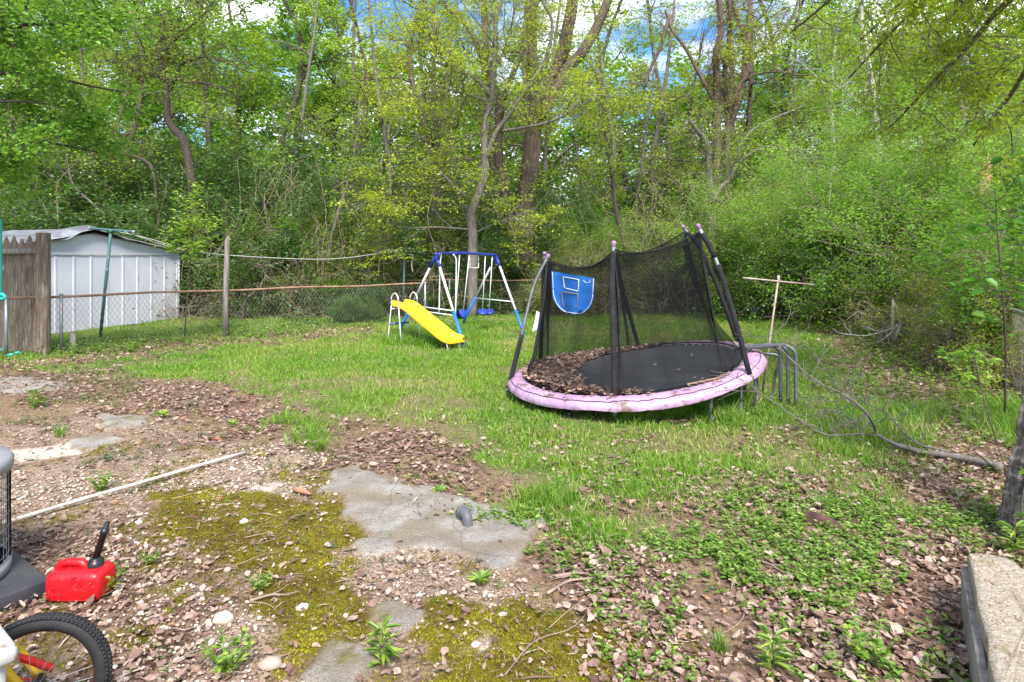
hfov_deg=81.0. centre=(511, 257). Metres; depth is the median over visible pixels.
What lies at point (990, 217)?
bush
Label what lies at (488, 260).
bush
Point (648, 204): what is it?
bush
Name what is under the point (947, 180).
bush
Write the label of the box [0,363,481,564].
creeping weeds
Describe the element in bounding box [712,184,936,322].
twiggy bush
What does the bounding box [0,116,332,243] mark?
bush
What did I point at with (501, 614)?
stone
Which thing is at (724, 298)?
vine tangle
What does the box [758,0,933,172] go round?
woodland tree
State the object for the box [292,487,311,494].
brick chip
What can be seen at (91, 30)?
overhanging tree
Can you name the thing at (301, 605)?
stone
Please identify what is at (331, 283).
bush
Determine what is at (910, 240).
climbing vines
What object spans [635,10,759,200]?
woodland tree
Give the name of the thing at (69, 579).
gas can
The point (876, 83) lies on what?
woodland tree
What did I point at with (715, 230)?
climbing vines
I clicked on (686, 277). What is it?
bush
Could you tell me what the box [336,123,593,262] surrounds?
bush
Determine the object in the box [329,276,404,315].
bush
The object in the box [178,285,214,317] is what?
bush
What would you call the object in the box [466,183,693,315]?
twiggy bush
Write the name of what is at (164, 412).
weed
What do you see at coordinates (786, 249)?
twiggy bush
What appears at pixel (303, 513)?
stick
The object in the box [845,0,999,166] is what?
woodland tree
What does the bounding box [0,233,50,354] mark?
wooden fence
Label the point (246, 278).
vine tangle
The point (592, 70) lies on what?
woodland tree
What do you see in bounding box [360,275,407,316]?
bush
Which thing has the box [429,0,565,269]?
dead tree
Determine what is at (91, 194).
bush
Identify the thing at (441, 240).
climbing vines
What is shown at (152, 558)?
weed
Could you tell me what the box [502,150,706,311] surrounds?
climbing vines
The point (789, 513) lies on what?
ground cover
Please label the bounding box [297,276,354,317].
bush
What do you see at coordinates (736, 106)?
woodland tree
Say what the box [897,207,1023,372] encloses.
bush
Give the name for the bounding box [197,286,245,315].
bush
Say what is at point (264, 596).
stick
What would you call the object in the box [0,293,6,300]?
teal strap
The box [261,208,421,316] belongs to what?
bush
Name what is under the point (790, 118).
woodland tree
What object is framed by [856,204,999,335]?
bush
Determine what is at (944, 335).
vine tangle
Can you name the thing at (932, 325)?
vine tangle
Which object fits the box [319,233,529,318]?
vine tangle
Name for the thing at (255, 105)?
woodland tree
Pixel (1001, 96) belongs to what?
woodland tree
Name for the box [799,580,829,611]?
stick
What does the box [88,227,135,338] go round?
clothes post
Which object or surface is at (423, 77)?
woodland tree
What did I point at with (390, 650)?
weed
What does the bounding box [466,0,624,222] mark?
woodland tree
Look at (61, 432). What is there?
weed
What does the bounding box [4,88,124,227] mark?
leaning tree
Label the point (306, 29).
woodland tree
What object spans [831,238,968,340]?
bush
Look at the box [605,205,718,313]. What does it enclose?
bush
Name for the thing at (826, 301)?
twiggy bush
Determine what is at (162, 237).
bush
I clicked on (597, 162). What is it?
woodland tree
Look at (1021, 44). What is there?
woodland tree
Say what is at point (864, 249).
climbing vines
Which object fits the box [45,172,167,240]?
climbing vines
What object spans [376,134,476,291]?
leaning tree
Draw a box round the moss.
[13,443,739,681]
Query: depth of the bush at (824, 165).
18.08 m
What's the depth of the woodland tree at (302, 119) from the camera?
23.03 m
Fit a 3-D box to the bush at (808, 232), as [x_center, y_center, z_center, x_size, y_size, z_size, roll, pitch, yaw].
[9.088,-0.766,16.007,10.459,6.812,8.951,0,0,-16]
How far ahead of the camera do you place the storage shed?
15.08 m
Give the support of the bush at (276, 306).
on the ground at (368, 495)
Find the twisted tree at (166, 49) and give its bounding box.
[69,0,277,295]
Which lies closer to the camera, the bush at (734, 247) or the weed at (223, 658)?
the weed at (223, 658)
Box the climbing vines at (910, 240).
[828,155,1018,337]
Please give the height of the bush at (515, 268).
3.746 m
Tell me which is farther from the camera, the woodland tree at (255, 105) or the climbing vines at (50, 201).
the woodland tree at (255, 105)
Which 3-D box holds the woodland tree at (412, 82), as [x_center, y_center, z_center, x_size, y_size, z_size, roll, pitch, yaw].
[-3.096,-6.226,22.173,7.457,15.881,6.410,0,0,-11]
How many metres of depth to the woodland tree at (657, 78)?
26.64 m
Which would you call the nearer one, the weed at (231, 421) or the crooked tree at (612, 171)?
the weed at (231, 421)
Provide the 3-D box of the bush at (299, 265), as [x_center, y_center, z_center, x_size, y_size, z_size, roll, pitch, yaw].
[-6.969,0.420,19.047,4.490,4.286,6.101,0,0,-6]
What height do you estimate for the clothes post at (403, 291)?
1.990 m
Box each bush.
[0,105,324,267]
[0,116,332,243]
[0,151,97,222]
[0,186,94,229]
[1,128,135,227]
[1,146,198,229]
[2,70,422,248]
[7,130,372,326]
[8,138,347,317]
[121,218,304,317]
[167,116,481,257]
[175,187,331,309]
[177,223,315,319]
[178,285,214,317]
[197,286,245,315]
[198,116,499,273]
[232,282,295,314]
[238,226,408,318]
[239,206,354,314]
[249,211,394,313]
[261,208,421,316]
[262,279,321,315]
[275,215,371,297]
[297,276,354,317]
[304,200,493,313]
[308,179,492,286]
[319,289,387,325]
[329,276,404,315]
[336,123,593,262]
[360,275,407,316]
[389,278,461,315]
[390,222,540,308]
[411,228,537,313]
[428,276,499,315]
[451,132,645,276]
[454,180,605,278]
[461,231,619,312]
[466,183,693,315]
[494,278,561,314]
[499,228,657,316]
[510,211,660,317]
[513,152,729,247]
[539,197,681,312]
[590,166,747,246]
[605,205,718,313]
[612,186,751,311]
[614,118,925,326]
[620,179,788,312]
[637,215,780,310]
[642,160,829,314]
[642,204,841,327]
[645,187,837,312]
[650,61,1014,314]
[654,103,995,327]
[669,158,932,320]
[673,199,885,321]
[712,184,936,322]
[718,54,1023,313]
[721,85,1022,337]
[733,95,1023,319]
[736,165,881,327]
[737,204,893,323]
[757,43,1023,339]
[768,182,921,334]
[792,62,1023,228]
[805,214,916,325]
[817,100,1023,312]
[822,195,1023,341]
[826,47,1023,270]
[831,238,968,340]
[832,175,1023,341]
[847,254,943,332]
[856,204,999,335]
[866,229,1023,360]
[869,187,1023,386]
[881,253,989,358]
[885,165,1023,348]
[894,271,1003,323]
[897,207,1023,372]
[920,255,1023,397]
[940,152,1023,322]
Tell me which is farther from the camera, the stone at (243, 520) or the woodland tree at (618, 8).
the woodland tree at (618, 8)
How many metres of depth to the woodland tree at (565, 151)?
25.12 m
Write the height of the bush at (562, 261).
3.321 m
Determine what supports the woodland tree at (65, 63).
on the ground at (368, 495)
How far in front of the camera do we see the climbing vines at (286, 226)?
17.57 m
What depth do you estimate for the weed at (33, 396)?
7.01 m
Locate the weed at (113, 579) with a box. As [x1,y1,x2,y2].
[89,562,128,596]
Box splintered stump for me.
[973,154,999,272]
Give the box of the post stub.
[70,333,76,349]
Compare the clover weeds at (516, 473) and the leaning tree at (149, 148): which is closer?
the clover weeds at (516, 473)
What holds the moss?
on the ground at (368, 495)
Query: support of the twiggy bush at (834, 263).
on the ground at (368, 495)
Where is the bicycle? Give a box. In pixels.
[3,612,112,681]
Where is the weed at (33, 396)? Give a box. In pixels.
[25,387,46,407]
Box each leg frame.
[730,343,782,402]
[736,343,789,403]
[743,343,797,406]
[762,352,778,397]
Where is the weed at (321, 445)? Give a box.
[305,437,331,451]
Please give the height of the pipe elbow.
0.121 m
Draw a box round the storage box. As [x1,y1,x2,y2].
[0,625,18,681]
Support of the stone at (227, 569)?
on the ground at (368, 495)
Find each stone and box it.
[212,609,234,624]
[223,566,231,572]
[239,518,248,523]
[258,655,281,670]
[295,603,308,610]
[471,640,479,647]
[497,611,507,616]
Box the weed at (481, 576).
[465,569,492,583]
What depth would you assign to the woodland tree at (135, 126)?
22.29 m
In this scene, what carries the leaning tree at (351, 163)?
on the ground at (368, 495)
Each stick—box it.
[250,584,299,601]
[280,502,319,525]
[504,610,586,674]
[546,565,607,594]
[549,563,629,578]
[687,371,729,384]
[750,557,794,575]
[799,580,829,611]
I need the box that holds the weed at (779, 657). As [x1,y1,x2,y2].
[752,622,797,681]
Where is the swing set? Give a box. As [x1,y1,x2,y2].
[388,252,524,347]
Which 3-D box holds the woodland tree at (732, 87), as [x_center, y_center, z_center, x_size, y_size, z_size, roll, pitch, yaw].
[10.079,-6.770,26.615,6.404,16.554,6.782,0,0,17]
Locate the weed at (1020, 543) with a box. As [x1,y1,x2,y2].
[995,520,1023,557]
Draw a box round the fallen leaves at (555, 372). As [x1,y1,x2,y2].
[517,337,754,396]
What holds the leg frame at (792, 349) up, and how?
on the ground at (368, 495)
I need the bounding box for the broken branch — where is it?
[831,300,901,346]
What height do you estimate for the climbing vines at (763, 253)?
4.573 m
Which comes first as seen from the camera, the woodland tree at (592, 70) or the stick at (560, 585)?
the stick at (560, 585)
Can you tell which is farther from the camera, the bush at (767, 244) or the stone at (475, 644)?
the bush at (767, 244)
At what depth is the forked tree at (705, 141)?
18.65 m
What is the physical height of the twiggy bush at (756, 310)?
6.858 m
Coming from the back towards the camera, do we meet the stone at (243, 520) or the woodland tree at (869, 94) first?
the woodland tree at (869, 94)
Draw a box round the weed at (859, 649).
[840,615,900,669]
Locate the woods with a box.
[0,0,1023,226]
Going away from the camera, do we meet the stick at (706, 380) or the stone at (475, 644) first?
the stone at (475, 644)
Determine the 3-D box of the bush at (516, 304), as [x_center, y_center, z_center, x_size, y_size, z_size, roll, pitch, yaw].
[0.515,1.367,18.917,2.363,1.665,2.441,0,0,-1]
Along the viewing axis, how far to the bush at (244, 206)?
17.93 m
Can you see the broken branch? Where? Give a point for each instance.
(897, 330)
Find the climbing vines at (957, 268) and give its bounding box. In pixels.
[918,205,1022,341]
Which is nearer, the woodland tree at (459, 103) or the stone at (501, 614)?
the stone at (501, 614)
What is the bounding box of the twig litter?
[0,374,1017,681]
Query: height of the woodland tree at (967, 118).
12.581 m
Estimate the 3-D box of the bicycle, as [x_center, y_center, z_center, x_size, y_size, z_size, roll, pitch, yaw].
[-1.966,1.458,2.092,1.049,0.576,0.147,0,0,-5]
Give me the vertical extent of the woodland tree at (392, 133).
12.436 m
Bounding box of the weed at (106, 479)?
[85,470,112,490]
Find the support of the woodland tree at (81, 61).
on the ground at (368, 495)
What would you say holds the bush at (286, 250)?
on the ground at (368, 495)
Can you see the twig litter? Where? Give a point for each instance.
(82, 652)
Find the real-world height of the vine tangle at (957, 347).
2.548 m
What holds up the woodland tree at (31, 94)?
on the ground at (368, 495)
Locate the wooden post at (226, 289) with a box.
[223,236,229,337]
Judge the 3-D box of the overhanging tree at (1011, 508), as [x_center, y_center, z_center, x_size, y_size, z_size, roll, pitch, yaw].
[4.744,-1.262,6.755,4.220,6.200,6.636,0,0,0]
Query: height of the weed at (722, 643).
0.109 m
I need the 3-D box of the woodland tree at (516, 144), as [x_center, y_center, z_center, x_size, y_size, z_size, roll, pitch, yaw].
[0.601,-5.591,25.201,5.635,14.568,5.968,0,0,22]
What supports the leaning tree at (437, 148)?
on the ground at (368, 495)
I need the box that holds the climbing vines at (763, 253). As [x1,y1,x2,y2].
[706,180,800,316]
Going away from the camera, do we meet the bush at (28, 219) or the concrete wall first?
the concrete wall
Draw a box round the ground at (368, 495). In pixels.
[0,307,1023,681]
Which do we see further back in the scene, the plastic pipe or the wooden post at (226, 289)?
the wooden post at (226, 289)
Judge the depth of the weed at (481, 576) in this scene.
3.21 m
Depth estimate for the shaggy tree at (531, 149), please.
19.36 m
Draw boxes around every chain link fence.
[0,282,428,354]
[287,278,540,313]
[979,305,1023,392]
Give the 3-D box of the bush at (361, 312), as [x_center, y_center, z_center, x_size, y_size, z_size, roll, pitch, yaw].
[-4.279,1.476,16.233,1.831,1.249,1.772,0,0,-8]
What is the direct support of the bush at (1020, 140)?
on the ground at (368, 495)
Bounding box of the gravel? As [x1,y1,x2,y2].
[0,415,738,681]
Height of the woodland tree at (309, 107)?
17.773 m
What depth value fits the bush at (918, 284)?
12.43 m
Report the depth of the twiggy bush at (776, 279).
17.00 m
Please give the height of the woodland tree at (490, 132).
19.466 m
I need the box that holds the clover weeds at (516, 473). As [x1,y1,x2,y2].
[0,331,1021,681]
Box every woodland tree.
[0,0,75,192]
[0,0,115,177]
[0,56,64,189]
[4,0,195,201]
[30,0,225,205]
[32,2,152,222]
[50,0,197,183]
[89,0,260,166]
[113,0,314,188]
[161,0,378,200]
[165,0,328,180]
[204,0,361,220]
[205,0,357,191]
[268,0,410,210]
[278,0,403,203]
[282,0,412,206]
[319,43,419,226]
[323,0,513,252]
[325,0,455,223]
[338,61,419,197]
[351,0,516,232]
[366,0,463,198]
[394,0,556,230]
[418,43,500,227]
[453,0,571,227]
[465,0,637,201]
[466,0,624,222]
[537,0,702,216]
[540,67,631,219]
[556,60,650,206]
[559,0,704,211]
[576,53,691,241]
[577,0,709,232]
[606,0,755,213]
[625,0,837,225]
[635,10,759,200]
[668,0,818,211]
[689,0,849,209]
[704,0,898,198]
[733,0,864,201]
[741,0,921,176]
[745,0,885,190]
[754,64,827,188]
[755,0,892,192]
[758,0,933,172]
[800,1,956,171]
[807,14,924,174]
[827,1,942,156]
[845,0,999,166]
[874,17,1020,170]
[891,0,1023,166]
[905,3,1021,163]
[962,0,1023,137]
[971,63,1023,149]
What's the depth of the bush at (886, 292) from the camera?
14.03 m
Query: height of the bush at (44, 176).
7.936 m
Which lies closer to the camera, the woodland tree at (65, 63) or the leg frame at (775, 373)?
the leg frame at (775, 373)
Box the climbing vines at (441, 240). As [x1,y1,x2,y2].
[355,145,495,316]
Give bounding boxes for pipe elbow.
[456,505,472,526]
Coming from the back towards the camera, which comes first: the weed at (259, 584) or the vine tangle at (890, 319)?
the vine tangle at (890, 319)
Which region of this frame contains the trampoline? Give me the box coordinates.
[505,223,766,422]
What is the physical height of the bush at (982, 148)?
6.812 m
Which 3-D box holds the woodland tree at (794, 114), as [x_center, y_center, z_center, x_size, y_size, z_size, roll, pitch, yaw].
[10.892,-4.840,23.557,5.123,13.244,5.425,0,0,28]
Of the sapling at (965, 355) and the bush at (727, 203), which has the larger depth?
the bush at (727, 203)
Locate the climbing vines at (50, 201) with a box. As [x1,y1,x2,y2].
[0,152,110,229]
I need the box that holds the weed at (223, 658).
[198,625,255,678]
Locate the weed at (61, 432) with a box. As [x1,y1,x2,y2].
[53,422,66,436]
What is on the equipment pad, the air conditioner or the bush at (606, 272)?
the air conditioner
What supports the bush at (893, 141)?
on the ground at (368, 495)
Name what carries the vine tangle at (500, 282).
on the ground at (368, 495)
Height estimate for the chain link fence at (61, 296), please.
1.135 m
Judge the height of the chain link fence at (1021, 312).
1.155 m
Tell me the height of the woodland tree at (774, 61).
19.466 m
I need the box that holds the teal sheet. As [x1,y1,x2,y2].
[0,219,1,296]
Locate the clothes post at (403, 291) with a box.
[387,249,423,317]
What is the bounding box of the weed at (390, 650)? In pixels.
[362,615,403,667]
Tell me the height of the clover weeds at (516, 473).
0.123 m
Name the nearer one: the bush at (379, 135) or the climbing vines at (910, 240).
the climbing vines at (910, 240)
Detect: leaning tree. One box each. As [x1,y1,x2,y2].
[0,53,77,222]
[0,57,86,228]
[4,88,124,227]
[18,52,199,235]
[303,63,393,291]
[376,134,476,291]
[398,1,472,274]
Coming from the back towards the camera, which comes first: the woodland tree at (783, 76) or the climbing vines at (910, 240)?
the woodland tree at (783, 76)
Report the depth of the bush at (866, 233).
14.27 m
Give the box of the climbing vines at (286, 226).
[215,141,360,316]
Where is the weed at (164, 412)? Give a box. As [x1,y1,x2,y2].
[153,410,169,415]
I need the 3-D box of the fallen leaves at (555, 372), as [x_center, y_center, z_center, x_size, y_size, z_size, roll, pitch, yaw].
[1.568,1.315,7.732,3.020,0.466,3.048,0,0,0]
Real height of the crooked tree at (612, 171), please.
7.876 m
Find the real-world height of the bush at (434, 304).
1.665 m
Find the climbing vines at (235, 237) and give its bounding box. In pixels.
[156,156,355,317]
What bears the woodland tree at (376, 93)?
on the ground at (368, 495)
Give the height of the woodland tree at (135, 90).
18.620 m
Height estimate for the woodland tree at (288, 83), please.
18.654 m
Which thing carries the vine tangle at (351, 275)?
on the ground at (368, 495)
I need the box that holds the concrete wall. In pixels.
[961,553,1023,681]
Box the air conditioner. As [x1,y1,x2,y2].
[0,446,14,578]
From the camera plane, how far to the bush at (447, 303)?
18.18 m
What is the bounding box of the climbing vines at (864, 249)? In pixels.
[788,178,958,322]
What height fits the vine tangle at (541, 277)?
5.095 m
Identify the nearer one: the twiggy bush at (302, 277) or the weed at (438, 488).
the weed at (438, 488)
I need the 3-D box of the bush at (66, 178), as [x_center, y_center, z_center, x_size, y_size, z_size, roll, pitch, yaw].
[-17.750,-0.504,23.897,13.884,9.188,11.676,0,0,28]
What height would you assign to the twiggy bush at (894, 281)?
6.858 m
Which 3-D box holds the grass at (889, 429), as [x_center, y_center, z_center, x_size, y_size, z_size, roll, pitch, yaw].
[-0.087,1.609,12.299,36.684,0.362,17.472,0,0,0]
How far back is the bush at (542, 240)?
20.78 m
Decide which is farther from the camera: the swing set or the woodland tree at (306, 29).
the woodland tree at (306, 29)
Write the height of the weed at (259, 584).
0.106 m
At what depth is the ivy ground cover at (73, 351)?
10.96 m
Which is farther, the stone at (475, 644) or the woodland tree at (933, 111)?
the woodland tree at (933, 111)
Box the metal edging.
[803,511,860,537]
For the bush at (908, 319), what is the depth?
9.89 m
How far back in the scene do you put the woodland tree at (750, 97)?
23.80 m
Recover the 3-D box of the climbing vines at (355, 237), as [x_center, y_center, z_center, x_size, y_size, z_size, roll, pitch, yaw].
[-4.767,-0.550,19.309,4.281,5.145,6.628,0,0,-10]
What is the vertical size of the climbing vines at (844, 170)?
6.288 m
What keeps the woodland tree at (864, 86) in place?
on the ground at (368, 495)
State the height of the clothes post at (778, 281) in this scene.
1.523 m
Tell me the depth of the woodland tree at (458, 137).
32.67 m
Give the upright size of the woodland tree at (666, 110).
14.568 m
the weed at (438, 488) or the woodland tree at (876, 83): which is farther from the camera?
the woodland tree at (876, 83)
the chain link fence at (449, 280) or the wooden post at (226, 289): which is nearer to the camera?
the wooden post at (226, 289)
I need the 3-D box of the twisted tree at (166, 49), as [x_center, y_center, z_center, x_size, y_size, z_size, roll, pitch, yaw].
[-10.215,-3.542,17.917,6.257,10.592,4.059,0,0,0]
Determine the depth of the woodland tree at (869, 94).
19.56 m
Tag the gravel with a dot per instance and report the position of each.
(193, 667)
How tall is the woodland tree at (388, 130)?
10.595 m
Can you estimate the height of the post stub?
0.420 m
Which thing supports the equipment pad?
on the ground at (368, 495)
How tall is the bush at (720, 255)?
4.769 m
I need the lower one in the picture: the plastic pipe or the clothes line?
the plastic pipe
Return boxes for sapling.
[151,180,224,334]
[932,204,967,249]
[934,342,1010,471]
[951,171,1023,412]
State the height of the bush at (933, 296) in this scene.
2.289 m
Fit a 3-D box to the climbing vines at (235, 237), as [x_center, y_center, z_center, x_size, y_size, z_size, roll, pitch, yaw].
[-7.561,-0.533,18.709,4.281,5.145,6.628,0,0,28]
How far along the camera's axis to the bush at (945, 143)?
15.11 m
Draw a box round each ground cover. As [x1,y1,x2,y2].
[35,307,1021,417]
[403,341,1023,681]
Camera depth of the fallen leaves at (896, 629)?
3.49 m
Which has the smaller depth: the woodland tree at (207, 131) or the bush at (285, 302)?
the bush at (285, 302)
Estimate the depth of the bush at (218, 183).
18.88 m
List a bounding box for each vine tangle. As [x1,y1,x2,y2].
[133,210,418,324]
[159,245,325,321]
[247,228,488,320]
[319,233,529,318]
[444,250,538,313]
[493,234,660,315]
[516,224,731,316]
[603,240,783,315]
[681,250,782,314]
[819,267,982,353]
[844,279,956,341]
[883,297,1020,383]
[884,265,1020,369]
[902,292,1023,386]
[918,307,1023,385]
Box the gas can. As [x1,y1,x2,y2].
[45,521,115,601]
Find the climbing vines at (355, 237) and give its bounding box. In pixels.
[296,160,422,309]
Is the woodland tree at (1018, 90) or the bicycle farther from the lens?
the woodland tree at (1018, 90)
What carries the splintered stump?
on the ground at (368, 495)
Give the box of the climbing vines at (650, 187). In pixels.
[572,162,728,317]
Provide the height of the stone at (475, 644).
0.025 m
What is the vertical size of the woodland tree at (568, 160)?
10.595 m
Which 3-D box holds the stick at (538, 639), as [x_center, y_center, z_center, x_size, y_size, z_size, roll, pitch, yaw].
[0.139,1.719,2.742,0.157,0.027,0.610,0,0,39]
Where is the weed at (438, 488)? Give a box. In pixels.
[430,483,448,491]
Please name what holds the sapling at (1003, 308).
on the ground at (368, 495)
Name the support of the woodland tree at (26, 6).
on the ground at (368, 495)
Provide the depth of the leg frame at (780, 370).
7.19 m
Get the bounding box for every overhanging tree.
[0,0,190,210]
[705,0,1023,542]
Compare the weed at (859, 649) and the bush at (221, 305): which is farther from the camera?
the bush at (221, 305)
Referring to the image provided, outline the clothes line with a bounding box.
[115,231,386,259]
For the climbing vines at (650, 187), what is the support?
on the ground at (368, 495)
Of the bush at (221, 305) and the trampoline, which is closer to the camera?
the trampoline
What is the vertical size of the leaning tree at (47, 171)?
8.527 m
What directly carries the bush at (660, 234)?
on the ground at (368, 495)
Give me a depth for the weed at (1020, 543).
3.54 m
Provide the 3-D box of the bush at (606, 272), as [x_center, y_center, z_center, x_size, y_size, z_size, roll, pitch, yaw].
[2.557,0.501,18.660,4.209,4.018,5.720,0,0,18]
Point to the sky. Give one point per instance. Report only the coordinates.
(264, 9)
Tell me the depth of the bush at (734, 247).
17.47 m
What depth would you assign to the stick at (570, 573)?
3.27 m
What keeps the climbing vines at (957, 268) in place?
on the ground at (368, 495)
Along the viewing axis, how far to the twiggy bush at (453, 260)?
19.24 m
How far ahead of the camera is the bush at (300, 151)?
20.41 m
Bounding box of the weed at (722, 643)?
[697,625,734,655]
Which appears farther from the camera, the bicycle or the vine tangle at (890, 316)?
the vine tangle at (890, 316)
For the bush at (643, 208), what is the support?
on the ground at (368, 495)
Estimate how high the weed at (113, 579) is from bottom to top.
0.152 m
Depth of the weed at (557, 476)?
4.58 m
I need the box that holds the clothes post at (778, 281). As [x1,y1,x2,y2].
[743,275,813,395]
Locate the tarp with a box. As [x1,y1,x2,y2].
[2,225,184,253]
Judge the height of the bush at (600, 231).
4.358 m
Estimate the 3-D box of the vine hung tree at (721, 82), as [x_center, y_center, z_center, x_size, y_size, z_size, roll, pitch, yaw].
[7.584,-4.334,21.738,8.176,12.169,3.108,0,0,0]
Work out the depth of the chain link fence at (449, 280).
18.27 m
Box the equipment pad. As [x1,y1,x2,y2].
[0,540,45,611]
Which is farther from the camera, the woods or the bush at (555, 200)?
the woods
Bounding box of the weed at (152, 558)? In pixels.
[138,547,161,566]
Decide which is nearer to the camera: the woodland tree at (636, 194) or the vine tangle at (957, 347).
the vine tangle at (957, 347)
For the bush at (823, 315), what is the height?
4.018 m
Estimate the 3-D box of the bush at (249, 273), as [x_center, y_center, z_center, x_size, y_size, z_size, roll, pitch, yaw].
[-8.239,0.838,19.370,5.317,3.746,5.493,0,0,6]
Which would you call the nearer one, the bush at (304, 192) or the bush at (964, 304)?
the bush at (964, 304)
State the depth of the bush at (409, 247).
18.29 m
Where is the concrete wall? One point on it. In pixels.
(992, 599)
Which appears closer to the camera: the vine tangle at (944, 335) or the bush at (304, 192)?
the vine tangle at (944, 335)
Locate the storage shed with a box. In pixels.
[51,233,179,333]
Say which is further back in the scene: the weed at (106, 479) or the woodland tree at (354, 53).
the woodland tree at (354, 53)
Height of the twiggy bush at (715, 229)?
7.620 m
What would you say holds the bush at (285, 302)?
on the ground at (368, 495)
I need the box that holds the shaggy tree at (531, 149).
[509,0,625,307]
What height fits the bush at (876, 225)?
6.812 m
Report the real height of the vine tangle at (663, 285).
5.520 m
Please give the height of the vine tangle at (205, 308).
4.671 m
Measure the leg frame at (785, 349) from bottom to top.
0.721 m
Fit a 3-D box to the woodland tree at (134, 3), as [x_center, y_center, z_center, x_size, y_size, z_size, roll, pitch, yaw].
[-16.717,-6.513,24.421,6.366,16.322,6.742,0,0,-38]
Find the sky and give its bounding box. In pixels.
[0,0,1022,223]
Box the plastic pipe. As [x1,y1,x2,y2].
[2,451,245,524]
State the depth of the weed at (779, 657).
2.53 m
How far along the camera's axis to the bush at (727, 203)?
22.02 m
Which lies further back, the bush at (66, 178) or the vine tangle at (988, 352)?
the bush at (66, 178)
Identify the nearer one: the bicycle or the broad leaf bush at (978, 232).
the bicycle
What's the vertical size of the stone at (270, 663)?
0.052 m
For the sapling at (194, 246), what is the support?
on the ground at (368, 495)
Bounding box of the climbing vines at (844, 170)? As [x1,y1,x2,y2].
[761,106,980,307]
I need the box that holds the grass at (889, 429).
[0,309,1021,550]
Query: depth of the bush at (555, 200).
21.68 m
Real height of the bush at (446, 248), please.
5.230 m
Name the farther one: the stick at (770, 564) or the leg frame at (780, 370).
the leg frame at (780, 370)
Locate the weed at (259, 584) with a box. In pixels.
[247,570,271,590]
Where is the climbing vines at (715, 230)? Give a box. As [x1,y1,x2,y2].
[627,166,777,315]
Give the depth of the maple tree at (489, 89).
17.16 m
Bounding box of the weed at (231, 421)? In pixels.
[226,419,238,424]
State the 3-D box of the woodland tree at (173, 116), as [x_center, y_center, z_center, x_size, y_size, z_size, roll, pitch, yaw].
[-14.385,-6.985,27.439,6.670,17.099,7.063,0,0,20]
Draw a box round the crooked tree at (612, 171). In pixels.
[560,56,637,308]
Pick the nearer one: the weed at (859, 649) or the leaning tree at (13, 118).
the weed at (859, 649)
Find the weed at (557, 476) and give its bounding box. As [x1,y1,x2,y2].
[549,468,572,489]
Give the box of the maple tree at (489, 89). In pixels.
[324,0,679,316]
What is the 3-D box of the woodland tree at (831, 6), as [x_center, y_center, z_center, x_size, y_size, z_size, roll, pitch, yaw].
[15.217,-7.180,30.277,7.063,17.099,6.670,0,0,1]
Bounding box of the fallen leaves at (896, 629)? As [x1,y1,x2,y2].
[0,306,1023,681]
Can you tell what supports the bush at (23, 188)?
on the ground at (368, 495)
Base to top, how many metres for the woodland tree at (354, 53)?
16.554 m
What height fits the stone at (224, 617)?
0.063 m
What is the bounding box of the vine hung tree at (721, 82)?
[612,0,839,241]
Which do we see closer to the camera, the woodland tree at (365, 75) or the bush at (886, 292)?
the bush at (886, 292)
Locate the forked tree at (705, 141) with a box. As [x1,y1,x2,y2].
[656,66,850,315]
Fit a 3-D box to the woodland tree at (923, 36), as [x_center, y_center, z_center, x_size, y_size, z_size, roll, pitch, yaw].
[13.953,-3.356,19.537,4.847,10.322,4.166,0,0,21]
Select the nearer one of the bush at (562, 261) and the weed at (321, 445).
the weed at (321, 445)
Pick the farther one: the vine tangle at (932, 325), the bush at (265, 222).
the bush at (265, 222)

